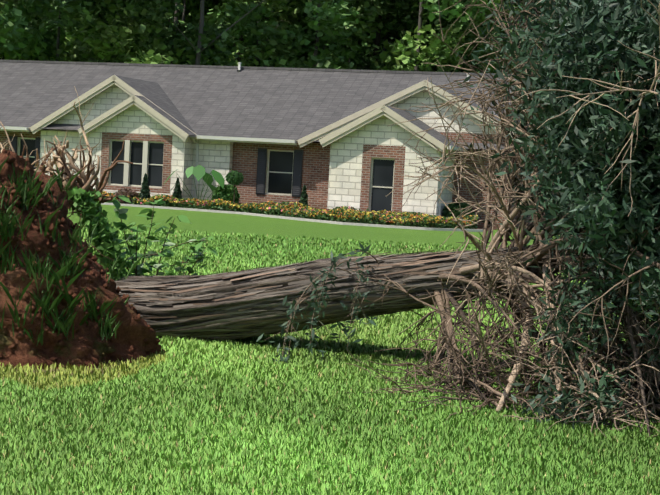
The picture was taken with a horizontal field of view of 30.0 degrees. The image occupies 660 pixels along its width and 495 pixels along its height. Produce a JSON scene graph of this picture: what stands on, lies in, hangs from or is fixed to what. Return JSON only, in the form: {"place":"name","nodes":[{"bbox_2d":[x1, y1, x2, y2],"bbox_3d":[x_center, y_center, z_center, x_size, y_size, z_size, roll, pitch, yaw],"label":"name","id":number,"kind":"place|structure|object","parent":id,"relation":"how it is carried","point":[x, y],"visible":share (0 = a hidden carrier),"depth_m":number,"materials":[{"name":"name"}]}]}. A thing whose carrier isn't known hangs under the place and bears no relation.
{"place":"outdoors","nodes":[
{"label":"outdoors","id":0,"kind":"place"},
{"bbox_2d":[0,204,659,494],"bbox_3d":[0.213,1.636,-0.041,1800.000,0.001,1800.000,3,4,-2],"label":"ground","id":1,"kind":"structure","parent":0,"point":[214,222],"depth_m":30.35,"materials":[{"name":"green plant"}]},
{"bbox_2d":[0,151,160,368],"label":"root mound","id":2,"kind":"object","parent":1,"relation":"on","point":[84,346],"visible":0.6,"depth_m":9.46,"materials":[{"name":"soil"}]},
{"bbox_2d":[0,86,132,259],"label":"roots","id":3,"kind":"object","parent":2,"relation":"in","point":[84,180],"visible":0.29,"depth_m":11.61,"materials":[{"name":"brown wood"}]},
{"bbox_2d":[0,154,145,344],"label":"weed tufts","id":4,"kind":"object","parent":2,"relation":"on","point":[25,194],"visible":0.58,"depth_m":9.37,"materials":[{"name":"green plant"}]},
{"bbox_2d":[0,149,165,366],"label":"soil clods","id":5,"kind":"object","parent":2,"relation":"on","point":[19,336],"visible":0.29,"depth_m":9.57,"materials":[{"name":"brown soil"}]},
{"bbox_2d":[67,186,131,280],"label":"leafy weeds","id":6,"kind":"object","parent":2,"relation":"on","point":[105,239],"visible":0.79,"depth_m":11.31,"materials":[{"name":"green plant"}]},
{"bbox_2d":[82,195,217,275],"bbox_3d":[-1.739,0.129,11.980,1.173,1.255,0.862,1,4,-35],"label":"leafy shrub","id":7,"kind":"object","parent":1,"relation":"on","point":[197,249],"depth_m":11.95,"materials":[{"name":"green plant"}]},
{"bbox_2d":[0,60,544,227],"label":"house","id":8,"kind":"structure","parent":1,"relation":"on","point":[330,138],"depth_m":41.80,"materials":[{"name":"brick"}]},
{"bbox_2d":[0,0,554,73],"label":"forest","id":9,"kind":"object","parent":1,"relation":"on","point":[138,31],"depth_m":60.97,"materials":[{"name":"green plant"}]},
{"bbox_2d":[101,202,482,231],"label":"walkway","id":10,"kind":"structure","parent":1,"relation":"on","point":[325,221],"depth_m":36.60,"materials":[{"name":"concrete"}]},
{"bbox_2d":[116,245,592,341],"bbox_3d":[0.008,0.402,10.764,5.828,1.629,0.993,4,4,17],"label":"fallen trunk","id":11,"kind":"object","parent":1,"relation":"on","point":[226,285],"visible":0.33,"depth_m":10.71,"materials":[{"name":"brown wood"}]},
{"bbox_2d":[114,246,518,340],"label":"bark strips","id":12,"kind":"object","parent":11,"relation":"attached to","point":[376,289],"visible":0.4,"depth_m":10.56,"materials":[{"name":"brown wood"}]},
{"bbox_2d":[220,210,496,230],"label":"bed mulch","id":13,"kind":"object","parent":1,"relation":"on","point":[472,227],"visible":0.02,"depth_m":37.90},
{"bbox_2d":[163,165,232,191],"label":"elephant ear leaves","id":14,"kind":"object","parent":13,"relation":"on","point":[198,172],"visible":0.83,"depth_m":40.09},
{"bbox_2d":[177,171,225,199],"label":"elephant ear stalks","id":15,"kind":"object","parent":13,"relation":"on","point":[202,188],"visible":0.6,"depth_m":40.74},
{"bbox_2d":[101,191,478,228],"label":"bed flowers","id":16,"kind":"object","parent":13,"relation":"on","point":[346,214],"visible":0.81,"depth_m":36.88,"materials":[{"name":"orange plant"}]},
{"bbox_2d":[256,0,659,436],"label":"crown","id":17,"kind":"object","parent":1,"relation":"on","point":[633,24],"depth_m":8.49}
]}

